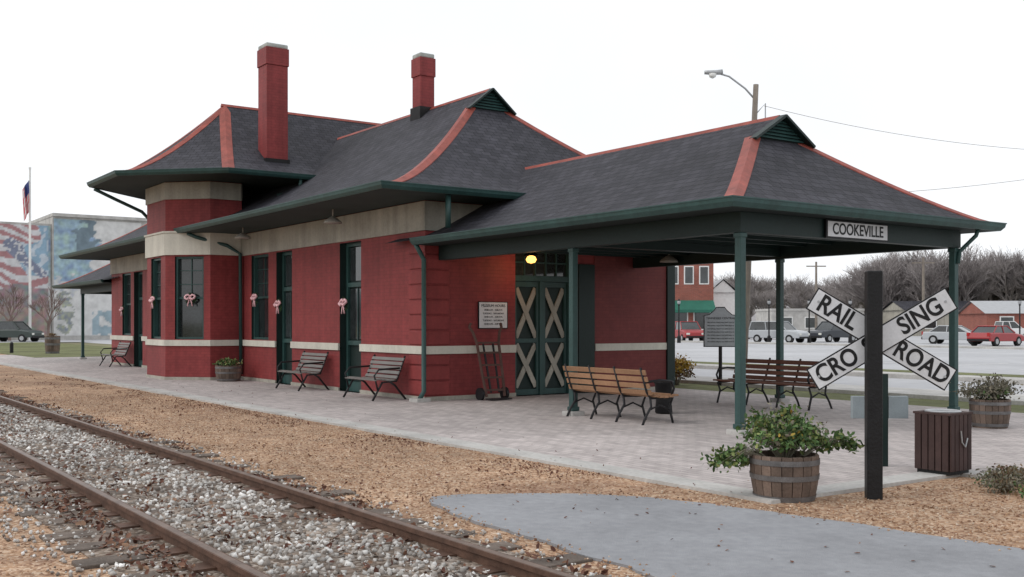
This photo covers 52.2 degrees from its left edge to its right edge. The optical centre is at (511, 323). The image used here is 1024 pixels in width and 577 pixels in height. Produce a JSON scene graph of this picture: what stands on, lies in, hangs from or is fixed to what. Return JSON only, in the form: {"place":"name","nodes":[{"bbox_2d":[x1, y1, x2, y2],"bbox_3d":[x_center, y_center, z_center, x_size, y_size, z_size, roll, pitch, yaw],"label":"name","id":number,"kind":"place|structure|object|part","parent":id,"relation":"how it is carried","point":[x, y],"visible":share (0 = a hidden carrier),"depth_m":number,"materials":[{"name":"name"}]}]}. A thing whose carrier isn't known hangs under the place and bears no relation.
{"place":"outdoors","nodes":[
{"label":"outdoors","id":0,"kind":"place"},
{"bbox_2d":[0,340,87,342],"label":"street","id":1,"kind":"structure","parent":0,"point":[39,341],"depth_m":88.63,"materials":[{"name":"grey asphalt"}]},
{"bbox_2d":[0,283,28,340],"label":"bare tree","id":2,"kind":"object","parent":1,"relation":"on","point":[20,299],"visible":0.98,"depth_m":92.48,"materials":[{"name":"brown plant"}]},
{"bbox_2d":[0,321,44,341],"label":"parked suv","id":3,"kind":"object","parent":1,"relation":"on","point":[22,331],"visible":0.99,"depth_m":87.09,"materials":[{"name":"grey metal"}]},
{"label":"windows","id":4,"kind":"part","parent":3,"relation":"part of","materials":[{"name":"grey glass"}]},
{"bbox_2d":[0,221,51,339],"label":"block","id":5,"kind":"structure","parent":1,"relation":"on","point":[21,223],"depth_m":98.61,"materials":[{"name":"concrete"}]},
{"bbox_2d":[0,223,50,335],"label":"flag mural","id":6,"kind":"object","parent":5,"relation":"attached to","point":[14,254],"visible":0.69,"depth_m":97.71,"materials":[{"name":"paint"}]},
{"bbox_2d":[22,167,30,339],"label":"flagpole","id":7,"kind":"object","parent":1,"relation":"on","point":[26,190],"visible":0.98,"depth_m":94.88,"materials":[{"name":"white metal"}]},
{"bbox_2d":[25,288,66,335],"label":"bare tree","id":8,"kind":"object","parent":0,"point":[49,321],"visible":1,"depth_m":93.38,"materials":[{"name":"brown plant"}]},
{"bbox_2d":[0,342,111,357],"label":"grass lawn","id":9,"kind":"structure","parent":0,"point":[32,349],"depth_m":58.74,"materials":[{"name":"green plant"}]},
{"bbox_2d":[60,342,111,346],"bbox_3d":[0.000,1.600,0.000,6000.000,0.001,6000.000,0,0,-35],"label":"ground","id":10,"kind":"structure","parent":0,"point":[95,344],"depth_m":78.16,"materials":[{"name":"green plant"}]},
{"bbox_2d":[703,307,734,385],"bbox_3d":[5.189,0.598,26.015,0.841,2.004,0.088,0,0,-2],"label":"historical marker","id":11,"kind":"object","parent":10,"relation":"on","point":[719,327],"visible":1,"depth_m":25.98,"materials":[{"name":"black paint"}]},
{"bbox_2d":[674,383,1023,412],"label":"grass verge","id":12,"kind":"object","parent":10,"relation":"on","point":[938,403],"depth_m":22.44,"materials":[{"name":"green plant"}]},
{"bbox_2d":[675,353,696,384],"bbox_3d":[4.121,1.177,26.273,0.882,0.856,1.013,0,0,-35],"label":"autumn shrub","id":13,"kind":"object","parent":12,"relation":"on","point":[682,366],"visible":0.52,"depth_m":26.08,"materials":[{"name":"yellow plant"}]},
{"bbox_2d":[714,242,1023,325],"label":"bare trees","id":14,"kind":"object","parent":10,"relation":"on","point":[992,276],"visible":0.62,"depth_m":139.10,"materials":[{"name":"grey plant"}]},
{"bbox_2d":[36,216,146,339],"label":"block","id":15,"kind":"structure","parent":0,"point":[49,220],"depth_m":99.89,"materials":[{"name":"concrete"}]},
{"bbox_2d":[28,213,146,222],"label":"parapet","id":16,"kind":"structure","parent":15,"relation":"on","point":[88,216],"depth_m":101.01,"materials":[{"name":"concrete"}]},
{"bbox_2d":[54,218,140,335],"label":"torch mural","id":17,"kind":"object","parent":15,"relation":"attached to","point":[72,235],"visible":0.51,"depth_m":100.12,"materials":[{"name":"paint"}]},
{"bbox_2d":[0,390,608,576],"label":"railroad track","id":18,"kind":"structure","parent":0,"point":[492,559],"depth_m":8.20,"materials":[{"name":"brown metal"}]},
{"bbox_2d":[0,354,1023,576],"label":"gravel ground","id":19,"kind":"structure","parent":0,"point":[29,384],"depth_m":10.44,"materials":[{"name":"brown gravel"}]},
{"bbox_2d":[10,342,13,352],"bbox_3d":[-25.863,1.290,54.001,0.171,0.620,0.180,0,0,-35],"label":"bollard","id":20,"kind":"object","parent":19,"relation":"on","point":[11,347],"visible":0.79,"depth_m":53.95,"materials":[{"name":"black paint"}]},
{"bbox_2d":[44,333,59,353],"bbox_3d":[-23.308,1.045,52.995,0.746,1.111,0.746,0,0,-35],"label":"barrel planter","id":21,"kind":"object","parent":19,"relation":"on","point":[52,343],"visible":0.97,"depth_m":52.71,"materials":[{"name":"wood"}]},
{"bbox_2d":[0,394,588,576],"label":"ballast bed","id":22,"kind":"object","parent":19,"relation":"on","point":[102,552],"visible":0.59,"depth_m":8.10,"materials":[{"name":"grey gravel"}]},
{"bbox_2d":[0,403,500,576],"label":"ballast stones","id":23,"kind":"object","parent":22,"relation":"on","point":[307,556],"visible":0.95,"depth_m":8.39,"materials":[{"name":"grey gravel"}]},
{"bbox_2d":[0,375,608,576],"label":"fallen leaves","id":24,"kind":"object","parent":19,"relation":"on","point":[61,508],"visible":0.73,"depth_m":8.56,"materials":[{"name":"brown plant"}]},
{"bbox_2d":[0,403,645,576],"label":"track shoulder stones","id":25,"kind":"object","parent":19,"relation":"on","point":[111,572],"visible":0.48,"depth_m":7.98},
{"bbox_2d":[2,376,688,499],"bbox_3d":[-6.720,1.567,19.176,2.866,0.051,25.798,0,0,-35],"label":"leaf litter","id":26,"kind":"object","parent":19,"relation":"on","point":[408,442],"visible":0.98,"depth_m":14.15,"materials":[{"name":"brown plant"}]},
{"bbox_2d":[0,355,1023,503],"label":"brick platform","id":27,"kind":"structure","parent":19,"relation":"on","point":[543,429],"depth_m":15.82,"materials":[{"name":"brick"}]},
{"bbox_2d":[99,341,131,366],"bbox_3d":[-14.269,1.113,37.582,0.791,0.900,1.400,0,0,-35],"label":"slatted metal bench","id":28,"kind":"object","parent":27,"relation":"on","point":[119,348],"visible":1,"depth_m":37.47,"materials":[{"name":"metal"}]},
{"bbox_2d":[212,357,242,381],"bbox_3d":[-7.573,1.223,27.889,0.746,0.654,0.825,0,0,-35],"label":"barrel planter","id":29,"kind":"object","parent":27,"relation":"on","point":[228,370],"visible":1,"depth_m":27.68,"materials":[{"name":"wood"}]},
{"bbox_2d":[275,351,329,390],"bbox_3d":[-4.931,1.113,24.528,0.791,0.900,1.350,0,0,-35],"label":"slatted metal bench","id":30,"kind":"object","parent":27,"relation":"on","point":[310,363],"visible":1,"depth_m":24.51,"materials":[{"name":"metal"}]},
{"bbox_2d":[343,354,406,400],"bbox_3d":[-2.841,1.113,21.535,0.791,0.900,1.350,0,0,-35],"label":"slatted metal bench","id":31,"kind":"object","parent":27,"relation":"on","point":[381,369],"visible":1,"depth_m":21.52,"materials":[{"name":"metal"}]},
{"bbox_2d":[136,381,748,492],"bbox_3d":[-3.737,1.537,19.700,2.515,0.029,23.422,0,0,-35],"label":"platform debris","id":32,"kind":"object","parent":27,"relation":"on","point":[452,436],"visible":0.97,"depth_m":13.94,"materials":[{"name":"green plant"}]},
{"bbox_2d":[468,323,511,399],"bbox_3d":[-0.383,0.773,21.168,0.853,1.568,0.610,0,0,-35],"label":"baggage hand truck","id":33,"kind":"object","parent":27,"relation":"on","point":[481,393],"visible":1,"depth_m":21.17,"materials":[{"name":"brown wood"}]},
{"bbox_2d":[52,42,1006,435],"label":"train depot","id":34,"kind":"structure","parent":27,"relation":"on","point":[448,214],"depth_m":22.79,"materials":[{"name":"red brick"}]},
{"bbox_2d":[119,306,124,315],"bbox_3d":[-14.228,-0.454,38.102,0.144,0.394,0.359,0,0,-35],"label":"christmas bow","id":35,"kind":"object","parent":34,"relation":"attached to","point":[121,309],"visible":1,"depth_m":38.03,"materials":[{"name":"pink fabric"}]},
{"bbox_2d":[149,295,155,308],"bbox_3d":[-10.058,-0.604,29.227,0.138,0.396,0.359,0,0,-35],"label":"christmas bow","id":36,"kind":"object","parent":34,"relation":"attached to","point":[152,299],"visible":1,"depth_m":29.17,"materials":[{"name":"pink fabric"}]},
{"bbox_2d":[184,292,196,305],"bbox_3d":[-8.786,-0.652,28.527,0.359,0.391,0.146,0,0,10],"label":"christmas bow","id":37,"kind":"object","parent":34,"relation":"attached to","point":[188,296],"visible":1,"depth_m":28.51,"materials":[{"name":"pink fabric"}]},
{"bbox_2d":[124,242,360,391],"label":"window frames","id":38,"kind":"structure","parent":34,"relation":"in","point":[355,386],"depth_m":28.30,"materials":[{"name":"green paint"}]},
{"bbox_2d":[235,228,250,238],"bbox_3d":[-6.905,-2.312,26.806,0.394,0.285,0.400,0,0,-35],"label":"eave lamp","id":39,"kind":"object","parent":34,"relation":"attached to","point":[242,235],"visible":1,"depth_m":26.71,"materials":[{"name":"grey metal"}]},
{"bbox_2d":[127,247,360,338],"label":"window panes","id":40,"kind":"structure","parent":34,"relation":"in","point":[191,317],"depth_m":28.59,"materials":[{"name":"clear glass"}]},
{"bbox_2d":[141,246,360,381],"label":"doors","id":41,"kind":"structure","parent":34,"relation":"in","point":[355,355],"depth_m":23.89,"materials":[{"name":"green paint"}]},
{"bbox_2d":[250,292,257,306],"bbox_3d":[-6.833,-0.636,27.730,0.144,0.399,0.363,0,0,-35],"label":"christmas bow","id":42,"kind":"object","parent":34,"relation":"attached to","point":[254,296],"visible":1,"depth_m":27.67,"materials":[{"name":"pink fabric"}]},
{"bbox_2d":[273,299,281,313],"bbox_3d":[-5.915,-0.427,26.406,0.145,0.382,0.360,0,0,-35],"label":"christmas bow","id":43,"kind":"object","parent":34,"relation":"attached to","point":[277,303],"visible":1,"depth_m":26.35,"materials":[{"name":"pink fabric"}]},
{"bbox_2d":[324,209,341,223],"bbox_3d":[-3.863,-2.303,22.526,0.394,0.305,0.400,0,0,-35],"label":"eave lamp","id":44,"kind":"object","parent":34,"relation":"attached to","point":[332,219],"visible":1,"depth_m":22.43,"materials":[{"name":"grey metal"}]},
{"bbox_2d":[338,297,348,313],"bbox_3d":[-3.775,-0.406,23.387,0.137,0.399,0.359,0,0,-35],"label":"christmas bow","id":45,"kind":"object","parent":34,"relation":"attached to","point":[342,302],"visible":1,"depth_m":23.33,"materials":[{"name":"pink fabric"}]},
{"bbox_2d":[478,301,507,328],"bbox_3d":[-0.396,-0.165,21.704,0.730,0.560,0.039,0,0,-35],"label":"notice sign","id":46,"kind":"object","parent":34,"relation":"attached to","point":[492,315],"visible":1,"depth_m":21.68,"materials":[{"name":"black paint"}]},
{"bbox_2d":[523,252,538,262],"bbox_3d":[0.396,-1.385,21.505,0.340,0.310,0.340,0,0,-35],"label":"hanging lamp","id":47,"kind":"object","parent":34,"relation":"hanging from","point":[531,257],"visible":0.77,"depth_m":21.42,"materials":[{"name":"yellow glass"}]},
{"bbox_2d":[516,275,564,395],"bbox_3d":[0.579,-0.060,22.715,1.580,3.220,0.040,0,0,-35],"label":"freight door","id":48,"kind":"structure","parent":34,"relation":"in","point":[525,332],"depth_m":22.63,"materials":[{"name":"green paint"}]},
{"bbox_2d":[660,254,677,262],"bbox_3d":[3.402,-1.430,22.660,0.394,0.220,0.400,0,0,-35],"label":"eave lamp","id":49,"kind":"object","parent":34,"relation":"hanging from","point":[668,258],"visible":0.96,"depth_m":22.55,"materials":[{"name":"grey metal"}]},
{"bbox_2d":[825,219,887,241],"bbox_3d":[5.241,-1.397,15.844,1.500,0.275,0.042,0,0,-35],"label":"station name sign","id":50,"kind":"object","parent":34,"relation":"attached to","point":[848,230],"visible":1,"depth_m":15.79,"materials":[{"name":"white metal"}]},
{"bbox_2d":[563,364,678,424],"bbox_3d":[1.702,1.121,16.790,0.744,0.894,2.000,0,0,-35],"label":"park bench","id":51,"kind":"object","parent":27,"relation":"on","point":[619,391],"visible":1,"depth_m":16.53,"materials":[{"name":"brown wood"}]},
{"bbox_2d":[654,381,673,413],"bbox_3d":[2.600,1.270,17.919,0.340,0.560,0.340,0,0,-35],"label":"trash can","id":52,"kind":"object","parent":27,"relation":"on","point":[663,387],"visible":0.59,"depth_m":17.80,"materials":[{"name":"black paint"}]},
{"bbox_2d":[713,358,832,410],"bbox_3d":[4.892,1.111,19.609,0.744,0.894,2.350,0,0,-35],"label":"park bench","id":53,"kind":"object","parent":27,"relation":"on","point":[781,381],"visible":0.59,"depth_m":19.72,"materials":[{"name":"brown wood"}]},
{"bbox_2d":[851,374,907,466],"bbox_3d":[3.980,1.075,11.318,0.600,1.050,0.080,0,0,0],"label":"utility pedestal","id":54,"kind":"object","parent":27,"relation":"on","point":[895,406],"visible":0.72,"depth_m":11.28,"materials":[{"name":"green paint"}]},
{"bbox_2d":[913,409,972,475],"bbox_3d":[4.479,1.225,10.840,0.420,0.650,0.437,0,0,-35],"label":"trash receptacle","id":55,"kind":"object","parent":27,"relation":"on","point":[943,441],"visible":1,"depth_m":10.70,"materials":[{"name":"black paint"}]},
{"bbox_2d":[950,373,1023,428],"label":"barrel planter","id":56,"kind":"object","parent":27,"relation":"on","point":[989,408],"visible":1,"depth_m":15.35,"materials":[{"name":"wood"}]},
{"bbox_2d":[700,400,864,502],"bbox_3d":[2.445,1.145,9.404,1.236,0.910,1.042,0,0,32],"label":"barrel planter","id":57,"kind":"object","parent":19,"relation":"on","point":[782,471],"visible":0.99,"depth_m":9.26,"materials":[{"name":"plant"}]},
{"bbox_2d":[806,271,957,499],"bbox_3d":[3.355,0.615,9.419,1.358,2.170,0.186,0,0,3],"label":"railroad crossing sign","id":58,"kind":"object","parent":19,"relation":"on","point":[873,343],"visible":1,"depth_m":9.47,"materials":[{"name":"metal"}]},
{"bbox_2d":[777,477,1023,546],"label":"gravel bed stones","id":59,"kind":"object","parent":19,"relation":"on","point":[932,519],"visible":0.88,"depth_m":8.80,"materials":[{"name":"beige gravel"}]},
{"bbox_2d":[968,463,1023,497],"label":"perennial plants","id":60,"kind":"object","parent":19,"relation":"on","point":[1000,480],"visible":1,"depth_m":9.83,"materials":[{"name":"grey plant"}]},
{"bbox_2d":[0,0,1023,287],"label":"sky","id":61,"kind":"structure","parent":0,"point":[90,90],"materials":[{"name":"white"}]},
{"bbox_2d":[70,336,1023,394],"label":"parking lot","id":62,"kind":"structure","parent":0,"point":[989,360],"depth_m":49.82,"materials":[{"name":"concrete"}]},
{"bbox_2d":[677,299,680,342],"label":"lamp post","id":63,"kind":"object","parent":62,"relation":"on","point":[678,336],"visible":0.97,"depth_m":83.96,"materials":[{"name":"black metal"}]},
{"bbox_2d":[675,321,702,340],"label":"parked suv","id":64,"kind":"object","parent":62,"relation":"on","point":[690,330],"visible":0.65,"depth_m":88.85,"materials":[{"name":"red metal"}]},
{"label":"windows","id":65,"kind":"part","parent":64,"relation":"part of","materials":[{"name":"grey glass"}]},
{"bbox_2d":[714,292,734,314],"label":"walls","id":66,"kind":"structure","parent":62,"relation":"on","point":[726,300],"depth_m":115.96,"materials":[{"name":"white paint"}]},
{"bbox_2d":[714,279,734,290],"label":"roof","id":67,"kind":"structure","parent":66,"relation":"on","point":[717,282],"depth_m":116.78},
{"bbox_2d":[714,281,734,292],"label":"gable ends","id":68,"kind":"object","parent":67,"relation":"on","point":[723,287],"visible":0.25,"depth_m":115.96,"materials":[{"name":"white paint"}]},
{"bbox_2d":[704,69,765,358],"bbox_3d":[8.328,-3.929,38.953,2.296,11.071,0.294,0,0,2],"label":"street lamp","id":69,"kind":"object","parent":62,"relation":"on","point":[712,74],"visible":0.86,"depth_m":38.88,"materials":[{"name":"grey metal"}]},
{"bbox_2d":[767,299,770,341],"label":"lamp post","id":70,"kind":"object","parent":62,"relation":"on","point":[768,336],"visible":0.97,"depth_m":83.95,"materials":[{"name":"black metal"}]},
{"bbox_2d":[748,321,809,342],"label":"parked suv","id":71,"kind":"object","parent":62,"relation":"on","point":[758,331],"visible":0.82,"depth_m":84.63,"materials":[{"name":"silver metal"}]},
{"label":"windows","id":72,"kind":"part","parent":71,"relation":"part of","materials":[{"name":"grey glass"}]},
{"bbox_2d":[807,299,810,342],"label":"lamp post","id":73,"kind":"object","parent":62,"relation":"on","point":[808,340],"visible":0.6,"depth_m":83.90,"materials":[{"name":"black metal"}]},
{"bbox_2d":[806,262,825,327],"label":"utility pole","id":74,"kind":"object","parent":62,"relation":"on","point":[816,316],"visible":0.57,"depth_m":117.48,"materials":[{"name":"brown wood"}]},
{"bbox_2d":[810,321,855,341],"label":"parked suv","id":75,"kind":"object","parent":62,"relation":"on","point":[827,331],"visible":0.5,"depth_m":87.03,"materials":[{"name":"black metal"}]},
{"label":"windows","id":76,"kind":"part","parent":75,"relation":"part of","materials":[{"name":"grey glass"}]},
{"bbox_2d":[848,299,851,342],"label":"lamp post","id":77,"kind":"object","parent":62,"relation":"on","point":[850,336],"visible":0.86,"depth_m":83.87,"materials":[{"name":"black metal"}]},
{"bbox_2d":[704,340,1002,364],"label":"parking lines","id":78,"kind":"object","parent":62,"relation":"on","point":[836,348],"visible":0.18,"depth_m":48.22,"materials":[{"name":"white paint"}]},
{"bbox_2d":[688,363,1023,384],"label":"median kerb","id":79,"kind":"structure","parent":62,"relation":"on","point":[962,378],"depth_m":30.16,"materials":[{"name":"concrete"}]},
{"bbox_2d":[883,310,958,335],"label":"walls","id":80,"kind":"structure","parent":62,"relation":"on","point":[889,315],"depth_m":129.38,"materials":[{"name":"beige paint"}]},
{"bbox_2d":[883,301,968,310],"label":"roof","id":81,"kind":"structure","parent":80,"relation":"on","point":[904,305],"depth_m":131.44,"materials":[{"name":"metal"}]},
{"bbox_2d":[883,303,902,310],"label":"gable ends","id":82,"kind":"object","parent":81,"relation":"on","point":[893,306],"visible":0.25,"depth_m":132.78,"materials":[{"name":"beige paint"}]},
{"bbox_2d":[912,258,934,331],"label":"utility pole","id":83,"kind":"object","parent":62,"relation":"on","point":[923,262],"visible":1,"depth_m":102.13,"materials":[{"name":"brown wood"}]},
{"bbox_2d":[921,325,982,343],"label":"parked car","id":84,"kind":"object","parent":62,"relation":"on","point":[938,334],"visible":0.52,"depth_m":79.87,"materials":[{"name":"silver metal"}]},
{"bbox_2d":[926,322,935,327],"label":"window panes","id":85,"kind":"object","parent":84,"relation":"attached to","point":[933,325],"visible":0.07,"depth_m":128.54,"materials":[{"name":"black glass"}]},
{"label":"windows","id":86,"kind":"part","parent":84,"relation":"part of","materials":[{"name":"grey glass"}]},
{"bbox_2d":[958,301,1023,330],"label":"brick store","id":87,"kind":"structure","parent":62,"relation":"on","point":[972,315],"depth_m":110.63,"materials":[{"name":"red brick"}]},
{"bbox_2d":[1001,317,1012,320],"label":"window panes","id":88,"kind":"structure","parent":87,"relation":"in","point":[1002,318],"depth_m":108.21,"materials":[{"name":"grey glass"}]},
{"bbox_2d":[966,326,1023,345],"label":"parked car","id":89,"kind":"object","parent":62,"relation":"on","point":[994,335],"visible":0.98,"depth_m":72.02,"materials":[{"name":"red metal"}]},
{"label":"windows","id":90,"kind":"part","parent":89,"relation":"part of","materials":[{"name":"grey glass"}]},
{"bbox_2d":[994,321,1023,334],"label":"parked pickup truck","id":91,"kind":"object","parent":62,"relation":"on","point":[1013,325],"visible":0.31,"depth_m":104.26,"materials":[{"name":"white metal"}]},
{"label":"windows","id":92,"kind":"part","parent":91,"relation":"part of","materials":[{"name":"grey glass"}]},
{"bbox_2d":[1018,299,1021,342],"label":"lamp post","id":93,"kind":"object","parent":62,"relation":"on","point":[1019,302],"visible":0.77,"depth_m":83.92,"materials":[{"name":"black metal"}]},
{"bbox_3d":[22.892,-3.200,39.946,0.300,9.600,2.000,0,0,-35],"label":"utility pole","id":94,"kind":"object","parent":62,"relation":"on","visible":0},
{"bbox_2d":[766,106,1018,191],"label":"overhead wires","id":95,"kind":"object","parent":94,"relation":"attached to","point":[912,136],"visible":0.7,"depth_m":39.42,"materials":[{"name":"black metal"}]},
{"bbox_2d":[675,264,713,337],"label":"walls","id":96,"kind":"structure","parent":0,"point":[696,290],"depth_m":109.99,"materials":[{"name":"brick"}]},
{"bbox_2d":[675,266,708,329],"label":"window surrounds","id":97,"kind":"object","parent":96,"relation":"attached to","point":[693,282],"visible":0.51,"depth_m":109.93,"materials":[{"name":"white paint"}]},
{"bbox_2d":[675,267,709,328],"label":"window panes","id":98,"kind":"object","parent":97,"relation":"in","point":[689,279],"visible":0.54,"depth_m":109.91,"materials":[{"name":"grey glass"}]},
{"bbox_2d":[675,300,715,312],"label":"awning","id":99,"kind":"object","parent":96,"relation":"attached to","point":[697,306],"visible":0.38,"depth_m":109.06,"materials":[{"name":"green fabric"}]},
{"bbox_2d":[419,490,1023,576],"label":"asphalt path","id":100,"kind":"structure","parent":0,"point":[759,543],"depth_m":7.47,"materials":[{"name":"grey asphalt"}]},
{"bbox_2d":[478,498,995,571],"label":"stray leaves","id":101,"kind":"object","parent":100,"relation":"on","point":[718,504],"visible":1,"depth_m":8.03,"materials":[{"name":"brown plant"}]},
{"bbox_2d":[751,305,789,320],"bbox_3d":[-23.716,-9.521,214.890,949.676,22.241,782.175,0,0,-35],"label":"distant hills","id":102,"kind":"structure","parent":0,"point":[753,318],"depth_m":511.66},
{"bbox_2d":[756,311,863,330],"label":"walls","id":103,"kind":"structure","parent":0,"point":[798,320],"depth_m":136.20,"materials":[{"name":"concrete"}]},
{"bbox_2d":[784,317,814,328],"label":"window surrounds","id":104,"kind":"object","parent":103,"relation":"attached to","point":[805,321],"visible":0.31,"depth_m":136.14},
{"bbox_2d":[784,318,814,327],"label":"window panes","id":105,"kind":"object","parent":104,"relation":"in","point":[812,322],"visible":0.43,"depth_m":136.12,"materials":[{"name":"black glass"}]},
{"bbox_2d":[755,309,863,311],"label":"parapet","id":106,"kind":"structure","parent":103,"relation":"on","point":[756,310],"depth_m":136.10,"materials":[{"name":"concrete"}]},
{"bbox_2d":[675,340,1023,349],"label":"sidewalk","id":107,"kind":"structure","parent":0,"point":[935,346],"depth_m":68.60,"materials":[{"name":"concrete"}]},
{"bbox_2d":[680,376,1023,404],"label":"sidewalk","id":108,"kind":"structure","parent":0,"point":[896,391],"depth_m":23.13,"materials":[{"name":"concrete"}]},
{"bbox_2d":[688,361,1023,377],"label":"median grass","id":109,"kind":"structure","parent":0,"point":[959,373],"depth_m":31.31,"materials":[{"name":"green plant"}]}
]}

